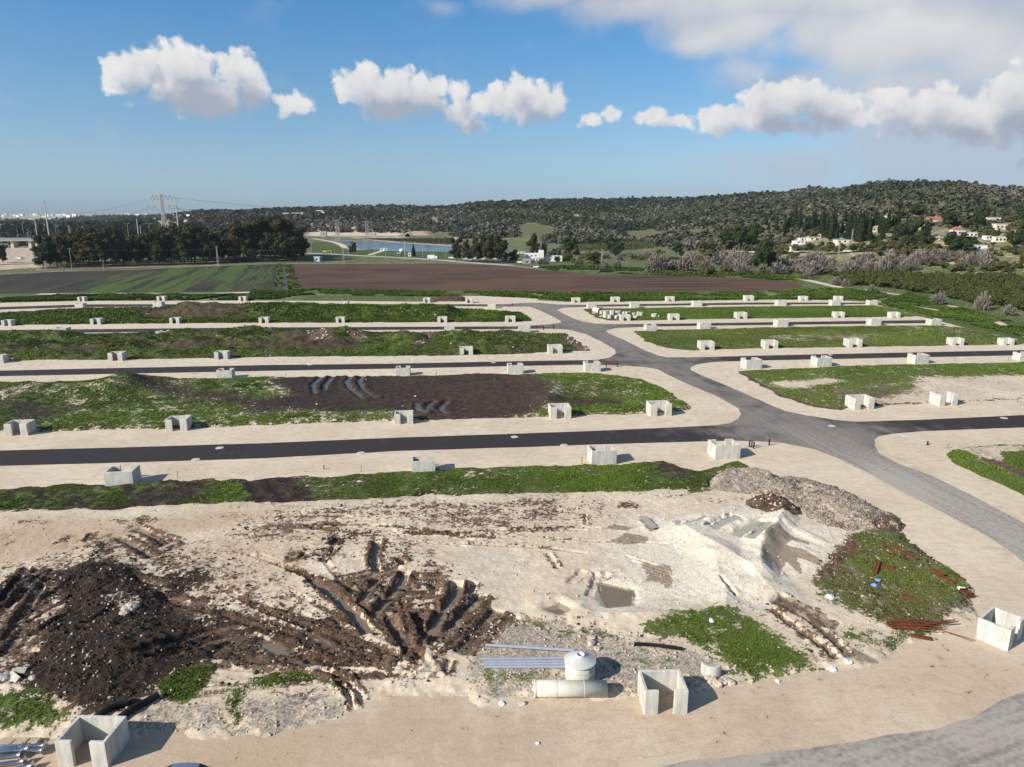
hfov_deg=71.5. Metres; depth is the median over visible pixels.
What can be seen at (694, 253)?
bare shrub
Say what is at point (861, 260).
bare shrub
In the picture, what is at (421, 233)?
bare earth cutting
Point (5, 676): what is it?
tangled wire
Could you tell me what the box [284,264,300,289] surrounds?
weeds
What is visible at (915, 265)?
bare shrub
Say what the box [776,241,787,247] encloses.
bush
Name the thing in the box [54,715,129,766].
concrete enclosure
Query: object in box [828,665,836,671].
plastic bag
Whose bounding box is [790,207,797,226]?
cypress tree
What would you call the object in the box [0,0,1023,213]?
sky
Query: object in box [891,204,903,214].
bush
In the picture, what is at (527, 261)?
shed
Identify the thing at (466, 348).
concrete enclosure
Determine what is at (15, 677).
broken slab
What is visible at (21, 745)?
lamp post
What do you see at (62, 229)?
eucalyptus tree
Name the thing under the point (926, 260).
bush
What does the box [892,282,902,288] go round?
orchard tree
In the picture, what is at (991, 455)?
grass plot
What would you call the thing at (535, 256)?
white building
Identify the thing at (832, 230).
cypress tree
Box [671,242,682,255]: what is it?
pine tree
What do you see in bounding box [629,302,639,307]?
concrete enclosure
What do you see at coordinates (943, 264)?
bush
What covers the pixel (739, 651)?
grass
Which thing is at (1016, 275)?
orchard tree
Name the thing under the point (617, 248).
pine tree
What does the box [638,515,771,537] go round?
rocks
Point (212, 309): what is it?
weedy plot
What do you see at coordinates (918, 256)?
bare shrub
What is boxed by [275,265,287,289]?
drainage channel
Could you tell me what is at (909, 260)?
bare shrub
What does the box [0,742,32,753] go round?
lamp post
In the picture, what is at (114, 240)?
eucalyptus tree
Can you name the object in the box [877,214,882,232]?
cypress tree
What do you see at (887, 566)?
rusty steel scrap
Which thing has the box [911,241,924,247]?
bush
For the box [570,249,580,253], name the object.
bush
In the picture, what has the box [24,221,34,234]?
eucalyptus tree
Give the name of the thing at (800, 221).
cypress tree
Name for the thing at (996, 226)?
house
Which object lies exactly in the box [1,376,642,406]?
stones
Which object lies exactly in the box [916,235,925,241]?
pine tree
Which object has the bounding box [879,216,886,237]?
cypress tree
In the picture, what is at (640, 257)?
bush
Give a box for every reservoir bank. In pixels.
[316,239,356,249]
[341,240,444,245]
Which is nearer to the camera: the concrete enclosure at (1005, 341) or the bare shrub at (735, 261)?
the concrete enclosure at (1005, 341)
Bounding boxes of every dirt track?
[0,263,532,273]
[36,292,249,294]
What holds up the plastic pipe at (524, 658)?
on the churned ground at (540, 576)
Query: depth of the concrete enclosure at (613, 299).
290.31 m
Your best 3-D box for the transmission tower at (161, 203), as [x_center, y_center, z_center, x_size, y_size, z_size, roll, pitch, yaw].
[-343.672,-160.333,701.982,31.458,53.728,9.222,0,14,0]
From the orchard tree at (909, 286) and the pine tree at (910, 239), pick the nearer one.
the orchard tree at (909, 286)
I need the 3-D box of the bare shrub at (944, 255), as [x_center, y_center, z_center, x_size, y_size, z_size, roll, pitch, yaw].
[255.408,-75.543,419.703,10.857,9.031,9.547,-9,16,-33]
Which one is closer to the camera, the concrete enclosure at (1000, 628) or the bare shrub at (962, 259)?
the concrete enclosure at (1000, 628)
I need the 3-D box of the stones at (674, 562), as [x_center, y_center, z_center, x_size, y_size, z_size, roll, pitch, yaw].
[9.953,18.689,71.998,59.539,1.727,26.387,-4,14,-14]
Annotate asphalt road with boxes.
[0,303,1023,561]
[664,692,1023,766]
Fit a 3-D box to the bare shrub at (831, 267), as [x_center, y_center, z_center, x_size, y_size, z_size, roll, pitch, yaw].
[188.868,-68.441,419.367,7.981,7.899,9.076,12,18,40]
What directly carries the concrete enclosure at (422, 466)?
on the limestone ground at (940, 681)
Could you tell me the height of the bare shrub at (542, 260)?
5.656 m
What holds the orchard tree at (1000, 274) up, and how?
on the ground at (12, 264)
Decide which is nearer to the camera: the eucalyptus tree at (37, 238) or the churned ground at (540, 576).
the churned ground at (540, 576)
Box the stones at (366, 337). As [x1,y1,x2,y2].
[12,325,588,358]
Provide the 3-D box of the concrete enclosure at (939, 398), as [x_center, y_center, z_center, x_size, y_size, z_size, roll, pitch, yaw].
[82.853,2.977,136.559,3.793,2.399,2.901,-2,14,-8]
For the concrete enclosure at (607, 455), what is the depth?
103.76 m
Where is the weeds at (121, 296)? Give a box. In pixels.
[0,292,252,301]
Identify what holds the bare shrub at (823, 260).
on the ground at (12, 264)
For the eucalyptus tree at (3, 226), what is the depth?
1070.69 m
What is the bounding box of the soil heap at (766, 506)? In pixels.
[746,493,802,514]
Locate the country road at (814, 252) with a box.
[738,249,921,252]
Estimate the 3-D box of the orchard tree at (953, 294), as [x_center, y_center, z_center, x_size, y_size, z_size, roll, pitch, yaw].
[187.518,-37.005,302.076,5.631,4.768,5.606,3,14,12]
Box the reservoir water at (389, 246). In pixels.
[334,241,451,251]
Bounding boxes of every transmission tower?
[147,193,177,227]
[332,220,339,241]
[337,222,341,239]
[360,221,368,241]
[363,223,372,238]
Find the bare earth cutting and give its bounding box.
[396,231,436,235]
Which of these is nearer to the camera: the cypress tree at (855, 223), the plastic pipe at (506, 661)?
the plastic pipe at (506, 661)
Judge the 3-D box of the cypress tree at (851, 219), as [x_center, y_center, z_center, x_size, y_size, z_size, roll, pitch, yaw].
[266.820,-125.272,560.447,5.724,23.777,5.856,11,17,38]
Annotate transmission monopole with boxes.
[42,201,49,234]
[171,197,179,225]
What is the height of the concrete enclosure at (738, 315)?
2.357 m
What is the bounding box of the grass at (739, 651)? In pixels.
[0,487,971,730]
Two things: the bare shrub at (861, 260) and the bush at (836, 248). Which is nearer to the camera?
the bare shrub at (861, 260)
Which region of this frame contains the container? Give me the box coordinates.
[314,256,321,261]
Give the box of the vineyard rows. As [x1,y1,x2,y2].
[364,237,658,250]
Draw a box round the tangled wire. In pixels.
[0,670,10,681]
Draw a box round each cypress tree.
[411,244,415,255]
[763,212,768,228]
[774,215,778,230]
[782,214,787,231]
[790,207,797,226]
[796,208,803,226]
[802,216,807,232]
[810,211,815,226]
[814,209,817,226]
[817,211,824,235]
[824,214,829,236]
[828,212,836,237]
[835,222,839,238]
[839,218,843,233]
[843,207,846,217]
[844,220,850,238]
[846,210,853,230]
[850,215,857,238]
[853,214,860,241]
[856,211,866,241]
[866,215,872,240]
[872,214,875,226]
[875,208,877,225]
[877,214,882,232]
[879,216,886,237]
[885,209,891,232]
[891,215,895,226]
[892,223,896,235]
[895,207,900,230]
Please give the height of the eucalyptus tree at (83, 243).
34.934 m
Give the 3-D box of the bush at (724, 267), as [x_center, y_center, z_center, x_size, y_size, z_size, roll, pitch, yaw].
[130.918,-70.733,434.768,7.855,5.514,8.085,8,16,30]
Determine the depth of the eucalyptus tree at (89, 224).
1078.30 m
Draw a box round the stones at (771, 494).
[747,493,797,511]
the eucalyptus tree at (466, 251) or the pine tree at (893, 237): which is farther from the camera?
the eucalyptus tree at (466, 251)
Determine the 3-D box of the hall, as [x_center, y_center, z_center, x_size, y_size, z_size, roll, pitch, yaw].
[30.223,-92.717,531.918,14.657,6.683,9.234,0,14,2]
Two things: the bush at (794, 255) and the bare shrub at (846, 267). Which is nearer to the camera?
the bare shrub at (846, 267)
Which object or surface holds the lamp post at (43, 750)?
on the limestone ground at (940, 681)
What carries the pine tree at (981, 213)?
on the ground at (12, 264)
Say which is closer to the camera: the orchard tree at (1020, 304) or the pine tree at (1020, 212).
the orchard tree at (1020, 304)
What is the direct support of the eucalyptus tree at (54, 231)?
on the ground at (12, 264)
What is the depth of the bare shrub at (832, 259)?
441.45 m
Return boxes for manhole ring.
[603,310,607,317]
[610,310,614,317]
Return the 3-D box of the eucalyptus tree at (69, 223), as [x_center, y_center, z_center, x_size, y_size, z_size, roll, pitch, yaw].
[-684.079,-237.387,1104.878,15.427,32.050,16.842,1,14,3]
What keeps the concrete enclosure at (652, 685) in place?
on the limestone ground at (940, 681)
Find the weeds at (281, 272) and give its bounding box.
[273,263,285,288]
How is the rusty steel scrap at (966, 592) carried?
on the churned ground at (540, 576)
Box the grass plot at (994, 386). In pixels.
[738,362,1023,409]
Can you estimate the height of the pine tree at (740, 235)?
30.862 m
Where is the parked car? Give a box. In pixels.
[167,762,209,766]
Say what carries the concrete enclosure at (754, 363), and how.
on the limestone ground at (940, 681)
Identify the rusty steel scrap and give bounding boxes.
[873,559,880,572]
[881,564,893,568]
[891,545,918,559]
[901,594,915,600]
[910,633,932,640]
[929,568,946,575]
[940,576,955,582]
[958,588,974,596]
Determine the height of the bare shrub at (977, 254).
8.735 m
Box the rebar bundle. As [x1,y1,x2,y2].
[886,618,957,630]
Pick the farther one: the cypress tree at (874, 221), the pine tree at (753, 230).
the pine tree at (753, 230)
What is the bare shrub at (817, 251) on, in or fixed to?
on the ground at (12, 264)
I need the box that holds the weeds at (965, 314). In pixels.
[881,292,1023,336]
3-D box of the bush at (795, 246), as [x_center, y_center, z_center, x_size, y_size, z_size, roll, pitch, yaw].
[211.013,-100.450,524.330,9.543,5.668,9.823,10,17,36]
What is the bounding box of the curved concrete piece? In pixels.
[701,662,721,676]
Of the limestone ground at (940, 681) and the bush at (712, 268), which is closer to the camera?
the limestone ground at (940, 681)
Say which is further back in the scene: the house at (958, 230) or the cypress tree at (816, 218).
the cypress tree at (816, 218)
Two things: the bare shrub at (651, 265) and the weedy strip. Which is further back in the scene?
the bare shrub at (651, 265)
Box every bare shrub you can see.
[534,257,548,264]
[540,234,547,254]
[574,257,581,264]
[599,260,608,268]
[602,252,610,258]
[613,259,621,268]
[615,253,622,260]
[642,250,649,258]
[645,253,658,270]
[656,253,670,270]
[668,258,677,269]
[673,252,695,270]
[681,236,698,245]
[686,251,702,259]
[700,258,712,266]
[709,253,723,264]
[719,248,731,258]
[723,252,738,266]
[729,255,752,271]
[733,261,751,272]
[736,250,749,262]
[746,252,753,264]
[764,260,788,274]
[781,258,793,272]
[783,256,797,269]
[794,256,806,265]
[794,262,807,273]
[797,259,824,274]
[803,252,818,263]
[803,253,818,261]
[804,268,814,277]
[815,248,824,258]
[815,253,829,266]
[825,261,838,272]
[827,256,838,264]
[829,276,841,285]
[837,258,855,269]
[838,260,858,271]
[842,277,849,285]
[852,261,860,270]
[853,255,871,267]
[860,251,876,260]
[860,259,875,269]
[866,284,876,290]
[874,256,891,270]
[874,262,887,272]
[876,257,893,269]
[884,251,899,265]
[895,259,908,269]
[898,253,908,263]
[899,254,921,268]
[908,260,921,269]
[910,250,925,264]
[919,248,935,261]
[930,246,939,260]
[930,290,946,304]
[936,248,952,261]
[956,250,966,257]
[957,255,976,264]
[960,256,974,266]
[963,252,977,266]
[971,290,992,310]
[973,250,993,261]
[976,251,989,265]
[977,256,993,270]
[983,250,996,261]
[1001,304,1017,315]
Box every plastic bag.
[826,594,833,599]
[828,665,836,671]
[844,658,852,664]
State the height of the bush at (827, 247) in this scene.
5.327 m
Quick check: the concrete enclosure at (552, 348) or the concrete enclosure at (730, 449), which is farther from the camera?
the concrete enclosure at (552, 348)
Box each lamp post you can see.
[0,739,48,747]
[0,742,23,748]
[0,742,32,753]
[0,749,23,758]
[0,755,27,765]
[1,744,47,754]
[14,760,34,766]
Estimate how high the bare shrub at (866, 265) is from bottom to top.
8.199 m
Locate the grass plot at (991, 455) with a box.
[946,444,1023,494]
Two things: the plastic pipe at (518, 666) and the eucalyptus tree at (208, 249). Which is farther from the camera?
the eucalyptus tree at (208, 249)
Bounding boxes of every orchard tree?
[829,272,840,277]
[847,276,860,280]
[849,278,860,284]
[860,278,869,284]
[868,279,877,285]
[876,279,889,286]
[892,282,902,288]
[900,283,916,291]
[910,281,924,285]
[915,285,928,292]
[927,284,943,293]
[931,287,942,293]
[939,287,956,296]
[945,290,958,298]
[956,292,973,299]
[966,296,977,303]
[967,282,978,286]
[980,290,995,294]
[988,277,1004,281]
[991,272,1006,276]
[991,294,1003,302]
[992,296,1007,304]
[994,289,1006,294]
[1004,297,1021,306]
[1007,274,1019,277]
[1008,286,1023,290]
[1014,301,1023,308]
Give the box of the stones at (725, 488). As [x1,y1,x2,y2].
[710,467,769,492]
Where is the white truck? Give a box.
[427,255,437,258]
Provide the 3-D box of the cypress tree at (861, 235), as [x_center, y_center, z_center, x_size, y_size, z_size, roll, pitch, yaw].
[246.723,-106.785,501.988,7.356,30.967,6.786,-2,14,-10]
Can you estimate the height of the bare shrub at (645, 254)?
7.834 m
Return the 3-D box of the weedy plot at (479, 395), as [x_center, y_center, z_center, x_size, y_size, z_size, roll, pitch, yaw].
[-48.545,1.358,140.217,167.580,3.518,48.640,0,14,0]
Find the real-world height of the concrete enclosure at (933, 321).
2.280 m
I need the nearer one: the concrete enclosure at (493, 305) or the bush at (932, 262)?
the concrete enclosure at (493, 305)
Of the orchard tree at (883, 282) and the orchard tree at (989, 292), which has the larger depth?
the orchard tree at (883, 282)
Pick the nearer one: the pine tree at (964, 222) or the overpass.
the pine tree at (964, 222)
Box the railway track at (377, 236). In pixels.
[303,236,438,237]
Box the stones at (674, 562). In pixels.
[308,504,858,681]
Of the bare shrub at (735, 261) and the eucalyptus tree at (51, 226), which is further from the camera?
the eucalyptus tree at (51, 226)
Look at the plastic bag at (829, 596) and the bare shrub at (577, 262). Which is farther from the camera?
the bare shrub at (577, 262)
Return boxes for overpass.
[0,237,42,247]
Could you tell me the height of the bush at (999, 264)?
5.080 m
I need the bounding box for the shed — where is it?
[523,258,530,263]
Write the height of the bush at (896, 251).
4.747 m
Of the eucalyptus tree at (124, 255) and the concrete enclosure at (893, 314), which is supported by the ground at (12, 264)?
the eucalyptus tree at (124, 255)
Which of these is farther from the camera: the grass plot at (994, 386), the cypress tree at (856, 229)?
the cypress tree at (856, 229)
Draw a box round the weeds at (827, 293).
[248,287,890,300]
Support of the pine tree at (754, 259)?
on the ground at (12, 264)
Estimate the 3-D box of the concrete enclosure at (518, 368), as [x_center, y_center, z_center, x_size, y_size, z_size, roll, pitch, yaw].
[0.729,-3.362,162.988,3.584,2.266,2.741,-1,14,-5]
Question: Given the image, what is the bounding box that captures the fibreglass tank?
[564,650,595,679]
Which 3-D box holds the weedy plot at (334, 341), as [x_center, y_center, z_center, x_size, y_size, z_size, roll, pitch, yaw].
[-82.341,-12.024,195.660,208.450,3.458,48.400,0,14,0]
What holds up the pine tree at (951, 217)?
on the ground at (12, 264)
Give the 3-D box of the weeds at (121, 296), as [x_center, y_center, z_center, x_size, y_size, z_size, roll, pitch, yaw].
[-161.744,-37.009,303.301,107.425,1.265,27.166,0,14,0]
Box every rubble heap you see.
[709,467,773,493]
[753,476,906,532]
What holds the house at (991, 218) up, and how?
on the ground at (12, 264)
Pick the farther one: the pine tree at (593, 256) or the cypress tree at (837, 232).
the cypress tree at (837, 232)
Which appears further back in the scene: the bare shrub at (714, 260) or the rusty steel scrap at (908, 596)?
the bare shrub at (714, 260)
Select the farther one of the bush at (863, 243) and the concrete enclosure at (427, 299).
the bush at (863, 243)
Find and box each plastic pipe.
[481,656,564,660]
[483,660,563,662]
[483,662,564,665]
[484,665,564,668]
[485,643,573,651]
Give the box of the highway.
[309,253,509,265]
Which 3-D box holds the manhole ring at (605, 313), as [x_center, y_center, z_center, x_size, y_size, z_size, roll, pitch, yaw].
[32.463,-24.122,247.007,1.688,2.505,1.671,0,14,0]
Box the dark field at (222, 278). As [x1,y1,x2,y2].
[0,264,276,293]
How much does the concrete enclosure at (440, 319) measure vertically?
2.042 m
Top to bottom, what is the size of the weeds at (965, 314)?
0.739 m
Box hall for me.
[544,255,561,260]
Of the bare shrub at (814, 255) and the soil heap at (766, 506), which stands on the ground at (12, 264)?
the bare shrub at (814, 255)
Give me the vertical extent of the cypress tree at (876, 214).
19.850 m
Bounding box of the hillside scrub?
[187,178,1023,250]
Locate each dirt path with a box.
[359,249,382,254]
[794,278,839,286]
[839,287,1006,324]
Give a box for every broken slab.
[9,671,20,683]
[10,667,27,673]
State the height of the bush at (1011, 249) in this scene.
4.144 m
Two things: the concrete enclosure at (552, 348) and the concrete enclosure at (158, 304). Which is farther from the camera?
the concrete enclosure at (158, 304)
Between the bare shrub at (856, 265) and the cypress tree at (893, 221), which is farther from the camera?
the cypress tree at (893, 221)
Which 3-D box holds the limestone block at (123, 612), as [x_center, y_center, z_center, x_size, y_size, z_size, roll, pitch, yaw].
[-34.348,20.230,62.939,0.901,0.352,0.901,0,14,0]
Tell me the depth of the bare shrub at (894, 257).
420.18 m
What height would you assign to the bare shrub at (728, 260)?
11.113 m
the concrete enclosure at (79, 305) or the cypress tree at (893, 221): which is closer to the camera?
the concrete enclosure at (79, 305)
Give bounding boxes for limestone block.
[28,674,35,680]
[119,609,129,615]
[120,601,140,611]
[518,701,525,705]
[587,634,595,639]
[587,639,595,646]
[593,646,601,650]
[707,676,716,684]
[713,679,722,687]
[718,678,726,684]
[722,676,730,683]
[728,679,735,685]
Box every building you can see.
[320,232,326,236]
[524,250,543,261]
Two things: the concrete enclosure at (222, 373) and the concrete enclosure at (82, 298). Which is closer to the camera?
the concrete enclosure at (222, 373)
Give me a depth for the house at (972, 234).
475.05 m
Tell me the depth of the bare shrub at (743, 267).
424.65 m
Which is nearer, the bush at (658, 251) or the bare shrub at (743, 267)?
the bare shrub at (743, 267)
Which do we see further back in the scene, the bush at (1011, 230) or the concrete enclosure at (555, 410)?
the bush at (1011, 230)
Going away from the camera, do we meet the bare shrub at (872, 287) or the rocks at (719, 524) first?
the rocks at (719, 524)
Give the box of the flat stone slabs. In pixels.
[0,737,41,754]
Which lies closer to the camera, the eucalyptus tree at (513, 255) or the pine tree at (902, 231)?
the pine tree at (902, 231)
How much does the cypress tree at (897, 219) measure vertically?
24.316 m
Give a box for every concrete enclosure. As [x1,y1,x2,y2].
[0,354,8,362]
[1,319,15,325]
[3,419,36,435]
[54,327,70,329]
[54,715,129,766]
[74,303,86,307]
[77,296,87,300]
[90,318,103,324]
[103,464,141,485]
[107,351,126,360]
[152,301,164,306]
[156,296,167,300]
[165,415,191,430]
[169,317,181,323]
[214,350,230,359]
[216,368,234,377]
[238,296,247,300]
[258,317,269,322]
[336,316,345,322]
[394,410,413,424]
[396,366,410,375]
[411,455,434,471]
[423,297,430,302]
[437,316,446,322]
[444,326,454,330]
[460,346,472,354]
[465,298,472,302]
[488,303,495,307]
[505,315,514,321]
[507,363,523,373]
[518,325,529,331]
[547,344,562,353]
[548,403,570,418]
[571,297,579,302]
[583,361,600,371]
[586,303,596,308]
[587,444,616,464]
[610,297,619,301]
[619,314,630,320]
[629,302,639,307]
[637,669,688,714]
[644,324,656,330]
[646,400,671,416]
[665,296,674,301]
[667,313,679,319]
[691,300,702,306]
[697,321,710,328]
[697,340,714,349]
[707,439,740,459]
[734,312,747,318]
[740,357,761,368]
[743,295,753,300]
[761,339,777,348]
[773,319,788,326]
[774,300,786,305]
[798,296,807,300]
[810,355,832,366]
[828,299,840,305]
[832,311,844,317]
[833,296,843,300]
[843,338,862,347]
[845,394,874,409]
[865,300,877,305]
[866,318,881,325]
[887,312,900,317]
[907,353,929,363]
[925,318,941,325]
[929,391,958,405]
[946,337,964,345]
[975,606,1023,650]
[997,337,1014,345]
[1012,351,1023,360]
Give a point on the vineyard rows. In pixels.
(647, 244)
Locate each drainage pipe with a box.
[94,698,129,714]
[118,692,159,715]
[634,642,682,650]
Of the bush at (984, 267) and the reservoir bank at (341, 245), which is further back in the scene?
the reservoir bank at (341, 245)
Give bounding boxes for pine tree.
[562,237,577,250]
[587,251,598,261]
[602,233,617,254]
[611,241,624,255]
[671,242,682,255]
[699,242,707,249]
[707,241,716,249]
[717,228,732,249]
[733,224,748,249]
[743,223,763,243]
[751,253,763,271]
[756,238,773,269]
[767,251,776,266]
[889,235,897,239]
[895,223,909,239]
[901,236,915,244]
[910,203,920,214]
[911,215,924,232]
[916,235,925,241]
[919,228,930,235]
[920,226,932,231]
[924,236,935,243]
[943,209,957,223]
[943,230,967,249]
[960,236,977,249]
[961,219,971,228]
[972,203,990,233]
[992,229,1000,235]
[1009,238,1019,246]
[1011,229,1023,247]
[1016,207,1023,219]
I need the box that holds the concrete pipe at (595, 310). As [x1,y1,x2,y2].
[592,307,600,313]
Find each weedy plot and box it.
[0,326,590,360]
[0,373,690,431]
[7,301,527,324]
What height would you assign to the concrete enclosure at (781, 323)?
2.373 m
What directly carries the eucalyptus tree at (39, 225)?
on the ground at (12, 264)
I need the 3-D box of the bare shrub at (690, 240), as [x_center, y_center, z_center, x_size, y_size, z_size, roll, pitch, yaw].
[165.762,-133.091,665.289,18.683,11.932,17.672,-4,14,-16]
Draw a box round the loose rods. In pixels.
[939,629,974,641]
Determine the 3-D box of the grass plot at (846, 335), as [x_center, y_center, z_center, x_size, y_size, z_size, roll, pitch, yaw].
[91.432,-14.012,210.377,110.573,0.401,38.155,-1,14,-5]
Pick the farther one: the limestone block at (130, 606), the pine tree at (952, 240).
the pine tree at (952, 240)
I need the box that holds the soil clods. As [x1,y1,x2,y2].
[0,490,970,723]
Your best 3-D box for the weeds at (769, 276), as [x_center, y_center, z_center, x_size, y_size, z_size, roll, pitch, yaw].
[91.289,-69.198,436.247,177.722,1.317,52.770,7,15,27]
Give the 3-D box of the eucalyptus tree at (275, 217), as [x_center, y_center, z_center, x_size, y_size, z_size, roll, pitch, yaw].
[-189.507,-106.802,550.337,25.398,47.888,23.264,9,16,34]
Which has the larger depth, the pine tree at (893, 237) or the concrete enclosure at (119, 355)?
the pine tree at (893, 237)
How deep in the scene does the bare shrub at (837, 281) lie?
356.14 m
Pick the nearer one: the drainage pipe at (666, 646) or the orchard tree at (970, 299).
the drainage pipe at (666, 646)
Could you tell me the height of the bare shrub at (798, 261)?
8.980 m
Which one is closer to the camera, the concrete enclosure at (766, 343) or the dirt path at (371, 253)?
the concrete enclosure at (766, 343)
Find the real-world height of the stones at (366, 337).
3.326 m
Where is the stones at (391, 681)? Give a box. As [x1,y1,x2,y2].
[0,489,974,741]
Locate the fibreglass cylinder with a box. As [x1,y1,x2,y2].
[533,679,607,697]
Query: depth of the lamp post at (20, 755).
47.94 m
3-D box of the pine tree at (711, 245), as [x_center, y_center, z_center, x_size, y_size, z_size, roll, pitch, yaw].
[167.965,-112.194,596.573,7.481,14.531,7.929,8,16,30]
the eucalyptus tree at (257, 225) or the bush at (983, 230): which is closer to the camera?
the bush at (983, 230)
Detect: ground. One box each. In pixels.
[0,205,1023,341]
[0,295,1023,766]
[0,486,978,740]
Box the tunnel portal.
[397,232,411,236]
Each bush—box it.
[548,249,561,255]
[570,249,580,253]
[579,252,590,259]
[587,259,598,264]
[637,254,644,259]
[655,249,664,254]
[694,258,703,265]
[697,267,714,273]
[699,248,708,255]
[700,268,709,274]
[704,265,715,271]
[705,249,716,257]
[719,263,731,270]
[742,242,750,250]
[775,248,787,254]
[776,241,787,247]
[783,237,794,243]
[786,252,800,258]
[791,243,803,250]
[799,245,812,249]
[813,244,820,250]
[820,244,832,251]
[820,268,829,274]
[833,246,843,250]
[848,242,865,247]
[856,243,873,250]
[873,247,883,255]
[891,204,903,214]
[891,249,900,255]
[892,242,904,249]
[893,229,913,237]
[898,248,908,255]
[907,243,918,248]
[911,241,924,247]
[920,257,929,264]
[922,243,932,249]
[927,260,939,265]
[939,260,949,267]
[946,263,965,270]
[952,255,959,262]
[976,225,993,236]
[981,263,994,270]
[993,260,1009,267]
[994,251,1003,255]
[1003,216,1014,222]
[1004,227,1023,239]
[1006,247,1016,253]
[1011,220,1022,228]
[1013,261,1023,267]
[1017,256,1023,262]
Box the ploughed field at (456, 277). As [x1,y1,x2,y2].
[288,264,802,291]
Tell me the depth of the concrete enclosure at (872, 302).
279.08 m
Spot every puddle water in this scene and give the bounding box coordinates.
[262,544,634,656]
[311,376,447,413]
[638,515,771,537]
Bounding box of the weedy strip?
[0,461,747,511]
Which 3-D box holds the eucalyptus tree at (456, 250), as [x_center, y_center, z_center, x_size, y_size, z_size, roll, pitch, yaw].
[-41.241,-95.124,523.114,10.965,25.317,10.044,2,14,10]
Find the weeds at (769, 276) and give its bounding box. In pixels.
[531,265,814,280]
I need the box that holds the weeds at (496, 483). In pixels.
[0,461,747,511]
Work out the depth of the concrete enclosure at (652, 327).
218.78 m
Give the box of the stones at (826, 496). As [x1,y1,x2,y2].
[755,475,900,530]
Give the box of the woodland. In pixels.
[0,205,353,246]
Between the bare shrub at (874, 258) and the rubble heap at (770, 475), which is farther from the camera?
the bare shrub at (874, 258)
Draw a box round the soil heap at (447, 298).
[434,296,464,301]
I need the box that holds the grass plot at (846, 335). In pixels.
[634,326,1023,350]
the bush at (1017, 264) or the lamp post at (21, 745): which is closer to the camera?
the lamp post at (21, 745)
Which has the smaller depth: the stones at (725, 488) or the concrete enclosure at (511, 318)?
the stones at (725, 488)
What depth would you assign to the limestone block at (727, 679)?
55.74 m
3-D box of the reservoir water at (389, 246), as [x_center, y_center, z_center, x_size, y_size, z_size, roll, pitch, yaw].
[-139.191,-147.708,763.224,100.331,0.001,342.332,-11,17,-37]
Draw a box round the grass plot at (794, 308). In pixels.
[583,305,913,320]
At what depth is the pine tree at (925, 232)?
468.57 m
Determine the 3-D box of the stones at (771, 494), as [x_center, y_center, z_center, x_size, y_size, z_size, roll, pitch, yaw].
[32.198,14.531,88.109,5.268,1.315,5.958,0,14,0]
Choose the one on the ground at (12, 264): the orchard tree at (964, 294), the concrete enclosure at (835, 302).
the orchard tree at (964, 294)
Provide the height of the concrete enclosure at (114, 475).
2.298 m
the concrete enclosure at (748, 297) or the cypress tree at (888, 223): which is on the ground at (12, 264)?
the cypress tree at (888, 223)
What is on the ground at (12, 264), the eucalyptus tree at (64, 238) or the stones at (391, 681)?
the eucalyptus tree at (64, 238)
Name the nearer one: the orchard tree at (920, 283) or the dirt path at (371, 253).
the orchard tree at (920, 283)
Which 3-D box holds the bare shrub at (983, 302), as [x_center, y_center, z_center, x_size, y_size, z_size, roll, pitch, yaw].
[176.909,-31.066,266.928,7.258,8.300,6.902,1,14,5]
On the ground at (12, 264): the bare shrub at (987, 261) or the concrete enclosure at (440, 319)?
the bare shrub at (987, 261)
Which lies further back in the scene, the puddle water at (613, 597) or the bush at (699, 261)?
the bush at (699, 261)
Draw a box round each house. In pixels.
[792,241,812,244]
[806,236,815,240]
[833,239,852,245]
[924,216,942,225]
[949,226,966,234]
[967,232,977,236]
[969,244,987,249]
[982,235,991,239]
[986,217,1001,222]
[991,236,1006,241]
[992,224,1007,229]
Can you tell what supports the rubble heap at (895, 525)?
on the limestone ground at (940, 681)
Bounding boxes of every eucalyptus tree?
[0,221,10,229]
[0,227,6,235]
[0,245,7,262]
[3,224,17,235]
[15,225,27,233]
[16,223,26,227]
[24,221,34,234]
[29,240,54,267]
[31,233,55,264]
[33,226,42,235]
[34,223,42,229]
[42,227,51,236]
[42,237,64,266]
[44,222,54,229]
[50,228,58,233]
[52,234,73,266]
[55,225,70,234]
[61,232,76,264]
[66,221,76,226]
[66,229,99,266]
[66,232,86,266]
[69,224,77,232]
[80,230,88,263]
[82,221,97,227]
[85,227,110,265]
[97,227,120,260]
[99,226,124,263]
[101,227,128,265]
[104,221,115,225]
[111,220,124,231]
[116,236,129,264]
[122,226,133,235]
[123,220,130,227]
[124,236,144,264]
[128,220,141,230]
[128,235,143,262]
[131,227,143,235]
[134,233,152,264]
[144,233,168,264]
[154,228,170,261]
[159,228,177,263]
[168,227,195,263]
[175,225,203,261]
[182,222,202,262]
[195,229,220,263]
[207,231,225,261]
[215,226,237,261]
[217,221,251,261]
[228,219,244,258]
[229,222,259,261]
[241,218,271,261]
[254,214,281,258]
[258,217,285,261]
[269,218,306,260]
[287,228,309,260]
[288,226,309,258]
[348,242,356,253]
[448,237,462,257]
[461,239,473,261]
[470,235,483,261]
[480,233,493,258]
[487,235,500,260]
[492,234,508,262]
[508,250,519,261]
[526,233,539,252]
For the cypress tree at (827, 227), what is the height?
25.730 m
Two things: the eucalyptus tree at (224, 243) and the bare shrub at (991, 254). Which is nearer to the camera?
the bare shrub at (991, 254)

